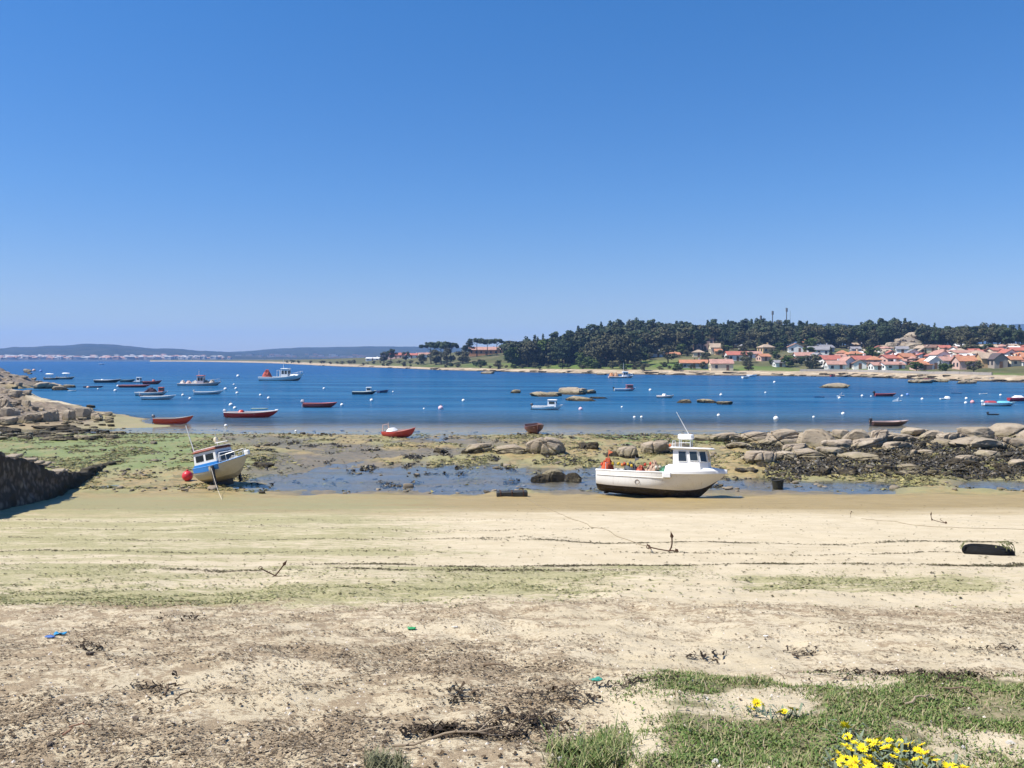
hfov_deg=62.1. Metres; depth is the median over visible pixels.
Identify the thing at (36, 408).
granite boulder
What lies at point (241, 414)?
motor boat
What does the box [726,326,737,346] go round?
pine tree
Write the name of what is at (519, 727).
driftwood stick
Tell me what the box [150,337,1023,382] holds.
terrain
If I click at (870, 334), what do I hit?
oak tree
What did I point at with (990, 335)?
pine tree
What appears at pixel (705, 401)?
granite boulder
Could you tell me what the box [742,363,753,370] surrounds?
oak tree
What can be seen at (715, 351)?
house
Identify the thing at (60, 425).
granite boulder
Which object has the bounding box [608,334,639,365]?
oak tree
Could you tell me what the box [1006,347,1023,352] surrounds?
house
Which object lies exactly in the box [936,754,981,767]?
yellow daisy plant
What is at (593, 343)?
oak tree
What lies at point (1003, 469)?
weed covered rock
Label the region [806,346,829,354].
house
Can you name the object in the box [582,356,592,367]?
green tree
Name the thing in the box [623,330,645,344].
pine tree
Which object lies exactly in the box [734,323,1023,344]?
hills
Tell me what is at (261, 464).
weed covered rock
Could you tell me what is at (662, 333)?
oak tree
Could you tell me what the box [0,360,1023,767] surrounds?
ground
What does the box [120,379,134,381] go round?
skiff
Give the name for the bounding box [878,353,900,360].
house
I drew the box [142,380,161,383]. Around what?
skiff
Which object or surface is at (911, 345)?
granite boulder
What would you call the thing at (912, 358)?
house
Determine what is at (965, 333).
oak tree
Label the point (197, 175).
sky
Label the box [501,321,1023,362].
forest
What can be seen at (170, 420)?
rowing boat
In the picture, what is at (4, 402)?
granite boulder
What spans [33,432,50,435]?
weed covered rock
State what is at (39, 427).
granite boulder
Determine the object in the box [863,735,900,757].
yellow daisy plant
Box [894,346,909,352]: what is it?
house
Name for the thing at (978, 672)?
driftwood stick
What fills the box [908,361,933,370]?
house
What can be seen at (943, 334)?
oak tree
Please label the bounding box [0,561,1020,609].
green seaweed
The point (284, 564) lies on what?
anchor
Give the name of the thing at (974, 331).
fir tree
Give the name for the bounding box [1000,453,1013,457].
weed covered rock
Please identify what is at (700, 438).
granite boulder
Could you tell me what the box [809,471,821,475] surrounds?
weed covered rock
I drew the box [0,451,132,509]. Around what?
slipway wall
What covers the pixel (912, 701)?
driftwood stick
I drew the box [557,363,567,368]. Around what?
scrub bush
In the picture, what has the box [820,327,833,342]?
pine tree
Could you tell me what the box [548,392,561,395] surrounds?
granite boulder
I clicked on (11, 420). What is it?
granite boulder
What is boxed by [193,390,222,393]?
skiff
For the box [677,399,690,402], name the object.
granite boulder
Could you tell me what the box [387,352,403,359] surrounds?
house
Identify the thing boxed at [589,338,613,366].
oak tree
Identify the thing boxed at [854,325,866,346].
pine tree
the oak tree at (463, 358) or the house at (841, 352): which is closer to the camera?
the house at (841, 352)
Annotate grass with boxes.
[355,742,414,767]
[526,714,658,767]
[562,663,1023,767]
[590,666,1023,767]
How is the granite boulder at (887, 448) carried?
on the ground at (772, 520)
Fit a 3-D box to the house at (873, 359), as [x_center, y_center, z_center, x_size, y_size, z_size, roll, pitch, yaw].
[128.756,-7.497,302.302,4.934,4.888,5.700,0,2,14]
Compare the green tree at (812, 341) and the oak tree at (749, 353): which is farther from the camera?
the green tree at (812, 341)
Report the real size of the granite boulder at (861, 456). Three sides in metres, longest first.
2.722 x 2.190 x 0.586 m
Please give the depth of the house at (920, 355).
314.35 m
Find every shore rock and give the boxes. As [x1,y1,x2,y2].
[991,379,1006,381]
[1003,380,1022,382]
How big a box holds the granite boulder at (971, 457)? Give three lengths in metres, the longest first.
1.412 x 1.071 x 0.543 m
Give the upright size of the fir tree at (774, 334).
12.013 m
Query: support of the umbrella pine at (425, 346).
on the terrain at (764, 368)
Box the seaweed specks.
[0,592,1023,767]
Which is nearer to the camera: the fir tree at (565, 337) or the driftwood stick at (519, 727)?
the driftwood stick at (519, 727)
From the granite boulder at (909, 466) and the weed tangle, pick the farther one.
the granite boulder at (909, 466)
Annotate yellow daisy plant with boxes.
[730,697,778,717]
[754,703,804,722]
[818,732,948,767]
[821,719,866,744]
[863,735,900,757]
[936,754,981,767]
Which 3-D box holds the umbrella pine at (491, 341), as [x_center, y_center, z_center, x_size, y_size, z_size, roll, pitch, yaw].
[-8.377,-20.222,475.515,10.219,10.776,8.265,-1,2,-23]
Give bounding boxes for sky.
[0,0,1023,351]
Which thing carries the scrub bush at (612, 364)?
on the terrain at (764, 368)
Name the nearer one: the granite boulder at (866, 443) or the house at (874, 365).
the granite boulder at (866, 443)
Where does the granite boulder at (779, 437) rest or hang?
on the ground at (772, 520)
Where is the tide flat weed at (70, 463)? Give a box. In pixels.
[0,431,1019,493]
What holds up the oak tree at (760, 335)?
on the terrain at (764, 368)
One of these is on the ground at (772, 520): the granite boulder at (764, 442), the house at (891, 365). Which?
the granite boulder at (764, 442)
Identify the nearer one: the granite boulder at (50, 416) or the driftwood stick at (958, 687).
the driftwood stick at (958, 687)
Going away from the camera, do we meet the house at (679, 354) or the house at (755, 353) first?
the house at (755, 353)
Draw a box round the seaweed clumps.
[0,595,1023,766]
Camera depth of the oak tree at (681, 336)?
398.65 m
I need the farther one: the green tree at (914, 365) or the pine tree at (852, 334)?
the pine tree at (852, 334)
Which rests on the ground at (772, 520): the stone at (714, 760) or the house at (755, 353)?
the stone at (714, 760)
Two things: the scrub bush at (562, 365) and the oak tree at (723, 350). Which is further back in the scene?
the oak tree at (723, 350)
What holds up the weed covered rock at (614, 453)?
on the ground at (772, 520)
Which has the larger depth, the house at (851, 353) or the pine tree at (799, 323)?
the pine tree at (799, 323)
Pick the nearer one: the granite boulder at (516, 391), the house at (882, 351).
the granite boulder at (516, 391)
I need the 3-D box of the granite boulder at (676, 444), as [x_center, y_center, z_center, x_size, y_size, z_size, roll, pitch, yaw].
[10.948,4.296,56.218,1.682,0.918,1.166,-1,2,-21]
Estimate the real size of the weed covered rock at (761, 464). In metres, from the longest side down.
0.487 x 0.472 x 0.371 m
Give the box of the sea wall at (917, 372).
[800,369,992,374]
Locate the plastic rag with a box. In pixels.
[54,631,66,634]
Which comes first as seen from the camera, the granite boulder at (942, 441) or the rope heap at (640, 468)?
the rope heap at (640, 468)
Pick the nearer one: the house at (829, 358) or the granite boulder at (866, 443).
the granite boulder at (866, 443)
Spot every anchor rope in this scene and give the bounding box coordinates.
[526,498,646,545]
[861,518,1023,529]
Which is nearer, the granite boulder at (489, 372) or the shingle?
the shingle
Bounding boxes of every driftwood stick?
[62,720,91,735]
[163,682,178,694]
[175,689,202,699]
[392,714,514,746]
[483,662,508,670]
[505,710,542,739]
[904,694,938,704]
[939,686,978,699]
[975,671,992,680]
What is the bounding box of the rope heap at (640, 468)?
[636,465,644,470]
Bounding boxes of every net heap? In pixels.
[144,387,156,391]
[262,369,271,376]
[601,457,613,469]
[623,461,636,470]
[645,460,659,470]
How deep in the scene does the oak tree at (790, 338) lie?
408.04 m
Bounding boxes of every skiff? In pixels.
[94,379,120,382]
[118,385,148,387]
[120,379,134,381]
[139,394,175,399]
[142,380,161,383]
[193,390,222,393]
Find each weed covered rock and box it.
[2,434,25,436]
[4,429,20,432]
[21,436,32,438]
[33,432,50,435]
[37,434,54,437]
[40,435,63,440]
[45,427,55,430]
[50,430,72,432]
[84,437,97,439]
[254,462,274,467]
[433,447,446,452]
[531,474,546,483]
[564,472,581,482]
[578,442,598,449]
[604,451,618,456]
[735,467,748,472]
[748,468,757,472]
[757,462,765,466]
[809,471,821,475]
[817,467,832,474]
[826,457,837,461]
[839,469,857,474]
[876,464,896,470]
[900,455,911,460]
[919,442,926,447]
[927,469,937,474]
[943,458,963,465]
[952,469,967,472]
[960,459,980,467]
[993,463,1011,468]
[998,467,1011,473]
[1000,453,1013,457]
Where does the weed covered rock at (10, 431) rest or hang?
on the ground at (772, 520)
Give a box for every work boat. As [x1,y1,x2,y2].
[43,373,58,379]
[56,373,74,378]
[134,387,167,395]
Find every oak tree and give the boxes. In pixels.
[379,351,389,362]
[402,351,410,359]
[417,354,426,363]
[427,349,441,364]
[439,347,455,364]
[455,350,470,363]
[516,340,540,366]
[521,341,544,366]
[541,342,554,363]
[565,349,576,363]
[574,330,588,339]
[578,340,596,356]
[587,347,601,362]
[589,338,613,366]
[600,332,619,360]
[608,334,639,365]
[621,341,642,364]
[635,333,659,353]
[649,326,673,348]
[658,344,677,362]
[666,332,687,348]
[678,325,695,340]
[697,325,716,337]
[700,352,710,359]
[709,327,722,341]
[718,344,727,353]
[733,330,756,346]
[738,351,752,362]
[742,357,750,363]
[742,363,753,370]
[748,328,759,340]
[750,332,765,347]
[751,331,775,343]
[753,332,770,346]
[777,331,793,349]
[790,356,799,363]
[799,325,825,344]
[802,354,821,367]
[802,360,812,368]
[816,339,825,344]
[835,327,852,348]
[865,330,879,345]
[868,337,879,346]
[893,320,910,338]
[921,330,936,344]
[938,329,947,344]
[945,328,956,343]
[947,328,970,342]
[954,336,983,349]
[956,330,974,344]
[965,360,983,371]
[977,326,995,343]
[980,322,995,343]
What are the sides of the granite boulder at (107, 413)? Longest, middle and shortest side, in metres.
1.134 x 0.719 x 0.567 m
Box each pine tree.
[386,349,397,360]
[462,342,475,356]
[497,342,508,362]
[549,331,558,337]
[550,343,570,366]
[558,341,572,362]
[572,339,587,352]
[584,324,598,331]
[611,319,623,325]
[612,328,625,335]
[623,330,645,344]
[625,333,636,363]
[636,320,644,329]
[637,327,652,344]
[639,346,648,364]
[646,319,656,324]
[653,331,666,347]
[674,321,688,327]
[687,328,701,350]
[698,328,711,350]
[708,321,717,325]
[718,331,729,344]
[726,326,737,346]
[727,333,735,349]
[730,330,739,347]
[738,318,753,323]
[756,327,770,338]
[783,320,792,345]
[792,329,798,342]
[794,320,805,329]
[805,331,817,343]
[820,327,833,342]
[844,326,856,345]
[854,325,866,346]
[855,325,871,348]
[861,319,875,326]
[867,324,879,339]
[876,323,893,344]
[877,318,888,344]
[877,324,893,344]
[888,317,902,324]
[930,328,941,344]
[984,327,997,343]
[998,328,1013,344]
[1010,330,1023,343]
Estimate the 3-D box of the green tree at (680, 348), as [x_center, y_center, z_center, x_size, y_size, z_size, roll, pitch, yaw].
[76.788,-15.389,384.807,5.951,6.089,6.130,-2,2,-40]
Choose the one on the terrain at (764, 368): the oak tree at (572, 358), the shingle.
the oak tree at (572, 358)
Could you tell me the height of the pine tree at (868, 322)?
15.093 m
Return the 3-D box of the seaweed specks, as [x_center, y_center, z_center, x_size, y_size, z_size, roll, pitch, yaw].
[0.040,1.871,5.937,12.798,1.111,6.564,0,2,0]
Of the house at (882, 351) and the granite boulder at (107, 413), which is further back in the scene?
the house at (882, 351)
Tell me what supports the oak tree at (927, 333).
on the terrain at (764, 368)
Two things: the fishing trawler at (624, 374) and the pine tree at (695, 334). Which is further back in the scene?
the pine tree at (695, 334)
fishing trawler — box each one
[258,360,303,380]
[608,363,632,377]
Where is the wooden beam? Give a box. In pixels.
[496,490,527,496]
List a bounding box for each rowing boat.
[83,386,102,387]
[151,415,193,424]
[301,399,336,407]
[524,423,543,433]
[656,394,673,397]
[873,391,895,395]
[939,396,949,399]
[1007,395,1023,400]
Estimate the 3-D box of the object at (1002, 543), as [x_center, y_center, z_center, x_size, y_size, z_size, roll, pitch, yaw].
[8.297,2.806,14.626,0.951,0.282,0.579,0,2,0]
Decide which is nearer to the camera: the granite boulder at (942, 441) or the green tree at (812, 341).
the granite boulder at (942, 441)
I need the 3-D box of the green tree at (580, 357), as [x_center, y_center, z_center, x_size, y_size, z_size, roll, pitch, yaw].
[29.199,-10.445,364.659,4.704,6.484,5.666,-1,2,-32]
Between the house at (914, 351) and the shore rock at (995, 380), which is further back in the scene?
the house at (914, 351)
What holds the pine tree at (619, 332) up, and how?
on the terrain at (764, 368)
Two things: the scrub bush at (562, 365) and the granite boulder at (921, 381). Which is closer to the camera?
the granite boulder at (921, 381)
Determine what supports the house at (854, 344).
on the terrain at (764, 368)
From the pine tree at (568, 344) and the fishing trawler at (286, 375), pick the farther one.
the pine tree at (568, 344)
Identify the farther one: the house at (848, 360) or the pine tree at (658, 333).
the pine tree at (658, 333)
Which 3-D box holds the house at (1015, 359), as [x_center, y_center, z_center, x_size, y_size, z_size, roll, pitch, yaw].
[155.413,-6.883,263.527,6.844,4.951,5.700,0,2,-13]
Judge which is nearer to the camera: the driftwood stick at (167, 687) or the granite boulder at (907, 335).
the driftwood stick at (167, 687)
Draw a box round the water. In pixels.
[0,359,1023,492]
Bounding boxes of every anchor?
[258,560,286,576]
[646,533,678,551]
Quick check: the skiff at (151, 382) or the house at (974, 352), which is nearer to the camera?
the skiff at (151, 382)
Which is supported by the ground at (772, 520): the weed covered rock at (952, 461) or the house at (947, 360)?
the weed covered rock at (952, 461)
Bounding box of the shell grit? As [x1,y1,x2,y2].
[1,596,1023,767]
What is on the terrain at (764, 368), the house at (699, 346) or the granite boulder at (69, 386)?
the house at (699, 346)
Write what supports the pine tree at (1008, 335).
on the terrain at (764, 368)
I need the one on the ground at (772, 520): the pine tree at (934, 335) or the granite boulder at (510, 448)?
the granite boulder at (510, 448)
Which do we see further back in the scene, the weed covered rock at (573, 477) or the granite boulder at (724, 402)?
the granite boulder at (724, 402)
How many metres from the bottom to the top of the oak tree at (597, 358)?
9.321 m
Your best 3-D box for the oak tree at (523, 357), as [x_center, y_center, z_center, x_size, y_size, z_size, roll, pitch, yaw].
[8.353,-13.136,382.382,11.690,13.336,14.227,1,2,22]
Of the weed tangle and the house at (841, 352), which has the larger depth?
the house at (841, 352)
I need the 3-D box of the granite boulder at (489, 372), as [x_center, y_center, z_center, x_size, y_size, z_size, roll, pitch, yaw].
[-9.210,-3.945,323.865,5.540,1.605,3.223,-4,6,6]
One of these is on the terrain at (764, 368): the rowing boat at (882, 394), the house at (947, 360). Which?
the house at (947, 360)
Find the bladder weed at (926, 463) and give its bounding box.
[0,431,1023,490]
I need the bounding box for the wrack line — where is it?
[0,504,1023,599]
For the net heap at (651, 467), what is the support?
in the fishing boat at (690, 471)
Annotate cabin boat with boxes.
[133,377,141,382]
[186,427,249,485]
[352,387,376,394]
[530,399,561,409]
[613,384,634,390]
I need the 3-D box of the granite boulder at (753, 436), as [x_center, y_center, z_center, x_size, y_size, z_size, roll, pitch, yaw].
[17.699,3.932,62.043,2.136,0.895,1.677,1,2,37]
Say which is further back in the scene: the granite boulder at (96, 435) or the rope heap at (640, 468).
the granite boulder at (96, 435)
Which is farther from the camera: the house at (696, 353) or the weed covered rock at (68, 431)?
the house at (696, 353)
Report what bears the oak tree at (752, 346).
on the terrain at (764, 368)
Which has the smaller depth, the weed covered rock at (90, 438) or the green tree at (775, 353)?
the weed covered rock at (90, 438)
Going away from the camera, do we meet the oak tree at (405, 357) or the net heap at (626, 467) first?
the net heap at (626, 467)
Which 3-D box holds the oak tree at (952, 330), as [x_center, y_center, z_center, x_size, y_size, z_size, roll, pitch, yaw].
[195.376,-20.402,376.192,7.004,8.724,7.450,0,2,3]
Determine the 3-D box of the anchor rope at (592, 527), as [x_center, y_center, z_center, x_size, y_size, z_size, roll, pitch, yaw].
[1.651,3.992,26.273,0.266,2.492,20.790,0,2,-6]
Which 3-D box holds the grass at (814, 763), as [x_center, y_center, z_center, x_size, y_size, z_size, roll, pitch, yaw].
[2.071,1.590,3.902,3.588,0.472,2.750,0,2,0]
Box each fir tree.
[561,334,567,363]
[581,338,586,357]
[769,327,777,347]
[779,325,789,350]
[796,325,804,344]
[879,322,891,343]
[972,326,978,344]
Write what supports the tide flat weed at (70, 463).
on the ground at (772, 520)
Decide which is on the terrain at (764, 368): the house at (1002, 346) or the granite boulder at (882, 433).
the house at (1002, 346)
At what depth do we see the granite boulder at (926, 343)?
385.42 m
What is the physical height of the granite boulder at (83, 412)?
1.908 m
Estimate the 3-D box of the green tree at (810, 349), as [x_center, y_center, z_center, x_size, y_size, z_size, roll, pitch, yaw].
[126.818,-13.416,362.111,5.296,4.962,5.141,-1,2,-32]
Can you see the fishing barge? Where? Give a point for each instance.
(200, 380)
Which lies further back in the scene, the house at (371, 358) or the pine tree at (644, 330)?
the house at (371, 358)
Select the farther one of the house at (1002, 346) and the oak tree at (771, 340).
the oak tree at (771, 340)
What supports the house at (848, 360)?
on the terrain at (764, 368)
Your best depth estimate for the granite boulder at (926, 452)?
51.92 m
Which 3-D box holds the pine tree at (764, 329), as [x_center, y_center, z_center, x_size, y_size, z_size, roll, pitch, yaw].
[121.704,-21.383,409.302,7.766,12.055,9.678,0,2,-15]
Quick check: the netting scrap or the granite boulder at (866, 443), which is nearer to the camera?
the netting scrap
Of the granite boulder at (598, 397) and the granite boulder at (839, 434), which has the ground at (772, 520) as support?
the granite boulder at (839, 434)
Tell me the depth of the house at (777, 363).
318.22 m
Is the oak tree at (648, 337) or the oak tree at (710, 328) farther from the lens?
the oak tree at (710, 328)
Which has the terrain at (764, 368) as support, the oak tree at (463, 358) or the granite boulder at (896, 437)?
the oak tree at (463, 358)
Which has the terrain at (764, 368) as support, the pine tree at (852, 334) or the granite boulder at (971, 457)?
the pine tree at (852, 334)
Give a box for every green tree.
[503,347,519,366]
[537,339,550,363]
[574,352,585,364]
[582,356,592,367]
[589,359,599,368]
[676,343,685,354]
[772,343,784,348]
[772,351,778,358]
[781,355,795,366]
[799,357,804,364]
[802,347,816,351]
[805,338,816,345]
[863,346,880,355]
[909,361,924,370]
[984,343,994,347]
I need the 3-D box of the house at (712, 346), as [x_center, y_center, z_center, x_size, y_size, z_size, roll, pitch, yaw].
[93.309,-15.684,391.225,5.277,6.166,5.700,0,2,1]
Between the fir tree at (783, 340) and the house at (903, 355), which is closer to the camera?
the house at (903, 355)
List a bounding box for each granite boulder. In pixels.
[0,398,10,407]
[0,407,20,416]
[0,417,18,424]
[8,389,22,397]
[17,413,41,422]
[21,400,31,406]
[29,406,38,410]
[32,425,48,428]
[33,382,62,388]
[41,411,59,421]
[48,438,66,440]
[49,424,69,426]
[52,386,68,389]
[56,427,72,429]
[56,433,73,434]
[61,410,75,420]
[63,384,75,387]
[73,435,88,438]
[75,407,95,418]
[89,434,101,437]
[91,413,102,420]
[101,412,112,415]
[102,434,117,437]
[109,431,126,433]
[461,443,491,453]
[481,371,494,373]
[495,444,525,453]
[510,389,520,392]
[526,436,565,455]
[530,391,557,396]
[540,469,564,482]
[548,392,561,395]
[558,387,587,394]
[565,396,595,400]
[586,390,595,393]
[590,397,606,398]
[617,446,638,458]
[640,440,670,453]
[669,442,689,450]
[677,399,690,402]
[693,435,708,440]
[697,399,715,402]
[709,433,742,441]
[716,401,732,404]
[725,442,751,448]
[740,431,766,441]
[744,450,776,464]
[758,439,770,445]
[765,429,798,446]
[776,451,796,459]
[782,443,806,450]
[791,448,824,460]
[796,429,833,447]
[815,446,842,456]
[819,383,849,387]
[820,439,852,448]
[832,429,848,438]
[836,452,878,462]
[841,429,872,440]
[851,438,882,448]
[871,429,888,442]
[882,441,911,448]
[883,444,898,450]
[885,342,899,345]
[886,432,919,441]
[894,339,906,343]
[894,470,918,474]
[897,464,918,469]
[901,427,929,436]
[904,332,919,338]
[906,343,921,347]
[907,379,933,382]
[918,449,933,454]
[919,430,943,438]
[922,341,938,344]
[931,438,949,445]
[934,379,949,381]
[936,432,969,439]
[948,436,1005,448]
[955,455,980,461]
[956,380,976,383]
[956,427,994,438]
[973,450,1000,457]
[988,423,1023,436]
[1003,437,1023,448]
[1008,459,1023,465]
[1016,430,1023,438]
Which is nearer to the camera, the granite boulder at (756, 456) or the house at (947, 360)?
the granite boulder at (756, 456)
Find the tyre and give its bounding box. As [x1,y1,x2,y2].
[962,543,1014,555]
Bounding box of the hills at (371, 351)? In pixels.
[233,346,467,356]
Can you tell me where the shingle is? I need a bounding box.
[8,428,1023,493]
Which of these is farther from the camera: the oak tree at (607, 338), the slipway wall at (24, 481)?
the oak tree at (607, 338)
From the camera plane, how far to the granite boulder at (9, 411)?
82.08 m
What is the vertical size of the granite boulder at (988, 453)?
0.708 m
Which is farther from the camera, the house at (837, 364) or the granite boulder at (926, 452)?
the house at (837, 364)
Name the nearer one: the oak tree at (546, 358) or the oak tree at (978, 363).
the oak tree at (978, 363)
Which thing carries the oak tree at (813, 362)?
on the terrain at (764, 368)
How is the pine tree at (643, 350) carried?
on the terrain at (764, 368)
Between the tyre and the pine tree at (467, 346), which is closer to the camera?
the tyre
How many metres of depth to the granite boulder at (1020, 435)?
60.76 m
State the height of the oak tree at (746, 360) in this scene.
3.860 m
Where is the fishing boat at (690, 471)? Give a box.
[595,412,727,497]
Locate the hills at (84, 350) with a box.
[0,344,365,359]
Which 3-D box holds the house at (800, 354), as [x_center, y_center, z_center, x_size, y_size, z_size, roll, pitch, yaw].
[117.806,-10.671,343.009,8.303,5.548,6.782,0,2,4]
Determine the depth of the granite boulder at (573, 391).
144.81 m
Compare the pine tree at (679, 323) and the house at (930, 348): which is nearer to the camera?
the house at (930, 348)
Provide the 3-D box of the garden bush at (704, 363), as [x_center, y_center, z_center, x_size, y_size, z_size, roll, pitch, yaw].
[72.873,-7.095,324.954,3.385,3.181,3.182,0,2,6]
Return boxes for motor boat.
[223,409,278,417]
[381,422,414,436]
[869,418,908,426]
[981,400,1015,405]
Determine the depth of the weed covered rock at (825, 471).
45.23 m
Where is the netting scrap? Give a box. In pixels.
[589,676,602,680]
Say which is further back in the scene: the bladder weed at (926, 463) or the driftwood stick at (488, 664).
the bladder weed at (926, 463)
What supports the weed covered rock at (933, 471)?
on the ground at (772, 520)
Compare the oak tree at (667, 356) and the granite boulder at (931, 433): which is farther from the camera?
the oak tree at (667, 356)
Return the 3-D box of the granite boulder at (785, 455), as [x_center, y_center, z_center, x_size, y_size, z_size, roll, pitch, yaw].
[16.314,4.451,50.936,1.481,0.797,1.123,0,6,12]
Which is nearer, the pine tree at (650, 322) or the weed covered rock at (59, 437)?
the weed covered rock at (59, 437)
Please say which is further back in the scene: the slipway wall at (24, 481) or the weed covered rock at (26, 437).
the weed covered rock at (26, 437)
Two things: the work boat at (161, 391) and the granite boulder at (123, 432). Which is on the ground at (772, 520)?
the granite boulder at (123, 432)
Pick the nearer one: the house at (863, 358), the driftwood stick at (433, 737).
the driftwood stick at (433, 737)
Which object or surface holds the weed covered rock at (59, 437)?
on the ground at (772, 520)
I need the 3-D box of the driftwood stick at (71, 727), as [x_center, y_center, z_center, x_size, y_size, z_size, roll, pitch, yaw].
[-2.004,1.585,3.921,0.042,0.044,0.132,2,2,41]
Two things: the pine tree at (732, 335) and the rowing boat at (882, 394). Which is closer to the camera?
the rowing boat at (882, 394)
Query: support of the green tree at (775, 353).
on the terrain at (764, 368)
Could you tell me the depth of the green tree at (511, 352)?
385.99 m
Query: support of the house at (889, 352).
on the terrain at (764, 368)
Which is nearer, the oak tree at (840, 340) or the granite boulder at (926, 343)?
the granite boulder at (926, 343)
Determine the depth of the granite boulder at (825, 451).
53.00 m
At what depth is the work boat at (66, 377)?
243.31 m
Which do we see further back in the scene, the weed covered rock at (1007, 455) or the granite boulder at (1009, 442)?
the granite boulder at (1009, 442)
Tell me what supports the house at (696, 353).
on the terrain at (764, 368)
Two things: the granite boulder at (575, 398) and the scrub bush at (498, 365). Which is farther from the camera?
the scrub bush at (498, 365)
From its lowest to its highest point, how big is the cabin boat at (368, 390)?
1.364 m
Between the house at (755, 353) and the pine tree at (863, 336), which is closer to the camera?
the house at (755, 353)
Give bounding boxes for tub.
[771,478,783,489]
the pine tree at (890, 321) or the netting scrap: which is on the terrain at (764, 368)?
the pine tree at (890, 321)
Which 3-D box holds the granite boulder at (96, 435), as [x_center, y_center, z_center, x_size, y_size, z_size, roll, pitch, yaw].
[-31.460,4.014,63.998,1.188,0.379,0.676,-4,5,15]
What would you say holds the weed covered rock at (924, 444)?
on the ground at (772, 520)
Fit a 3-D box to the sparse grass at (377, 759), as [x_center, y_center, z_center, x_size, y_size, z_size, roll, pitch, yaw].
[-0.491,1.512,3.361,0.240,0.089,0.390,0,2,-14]
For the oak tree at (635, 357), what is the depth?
344.65 m
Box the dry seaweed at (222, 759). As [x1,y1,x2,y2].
[0,594,1023,767]
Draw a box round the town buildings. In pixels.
[0,354,380,359]
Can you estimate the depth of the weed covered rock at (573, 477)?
44.08 m
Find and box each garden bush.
[700,361,706,368]
[938,363,953,370]
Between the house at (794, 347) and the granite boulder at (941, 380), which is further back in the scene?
the house at (794, 347)
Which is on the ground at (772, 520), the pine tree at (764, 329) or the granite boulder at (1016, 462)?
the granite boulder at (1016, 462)
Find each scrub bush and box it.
[493,363,503,368]
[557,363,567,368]
[607,361,618,368]
[629,361,640,366]
[640,363,649,370]
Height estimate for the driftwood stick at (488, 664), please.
0.066 m
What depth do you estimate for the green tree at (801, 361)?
321.43 m
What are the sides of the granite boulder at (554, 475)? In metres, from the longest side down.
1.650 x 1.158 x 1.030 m
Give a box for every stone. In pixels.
[47,741,54,746]
[712,758,719,764]
[1005,740,1015,744]
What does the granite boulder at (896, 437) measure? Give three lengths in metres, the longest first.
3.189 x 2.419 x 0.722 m
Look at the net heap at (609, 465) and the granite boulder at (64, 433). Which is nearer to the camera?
the net heap at (609, 465)
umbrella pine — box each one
[419,342,437,363]
[429,341,451,364]
[443,342,458,362]
[467,338,484,356]
[478,339,496,355]
[487,339,505,355]
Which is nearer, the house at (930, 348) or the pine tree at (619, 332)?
the house at (930, 348)
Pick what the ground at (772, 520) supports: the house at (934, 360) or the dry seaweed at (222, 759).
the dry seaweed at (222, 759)
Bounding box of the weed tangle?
[61,596,1023,748]
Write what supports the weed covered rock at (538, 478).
on the ground at (772, 520)
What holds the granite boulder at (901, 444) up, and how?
on the ground at (772, 520)
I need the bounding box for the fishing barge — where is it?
[177,375,220,385]
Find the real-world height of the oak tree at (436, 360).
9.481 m
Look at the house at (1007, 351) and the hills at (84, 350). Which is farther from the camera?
the hills at (84, 350)
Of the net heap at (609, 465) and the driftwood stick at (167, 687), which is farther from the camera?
the net heap at (609, 465)
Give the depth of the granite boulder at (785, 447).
54.36 m
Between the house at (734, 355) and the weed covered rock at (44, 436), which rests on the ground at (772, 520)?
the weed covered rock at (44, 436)
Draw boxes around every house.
[365,356,379,360]
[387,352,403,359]
[404,352,417,359]
[469,346,502,356]
[648,350,664,356]
[665,350,680,357]
[678,358,707,368]
[691,350,703,356]
[694,338,713,349]
[708,343,720,353]
[708,358,733,370]
[713,349,722,354]
[723,351,747,360]
[747,351,762,357]
[755,354,771,360]
[756,343,775,352]
[771,360,785,366]
[787,343,803,352]
[792,351,814,360]
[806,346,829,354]
[817,343,835,351]
[817,355,840,366]
[823,359,846,368]
[836,350,846,353]
[839,357,855,368]
[844,349,864,356]
[847,343,859,347]
[848,346,861,351]
[849,354,871,361]
[851,360,867,369]
[866,356,882,366]
[866,362,881,369]
[878,346,893,351]
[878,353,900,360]
[879,359,906,369]
[880,349,890,354]
[885,350,896,354]
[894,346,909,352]
[895,353,916,358]
[897,359,911,364]
[904,349,920,355]
[907,356,919,360]
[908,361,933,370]
[913,345,928,349]
[916,353,925,357]
[924,345,936,352]
[924,356,943,368]
[927,351,951,356]
[937,345,950,349]
[939,355,953,365]
[948,346,965,349]
[948,350,986,354]
[951,355,977,369]
[967,351,983,354]
[975,353,991,367]
[985,348,1003,351]
[987,353,1009,368]
[997,344,1007,348]
[997,349,1016,355]
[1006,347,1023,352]
[1006,354,1023,366]

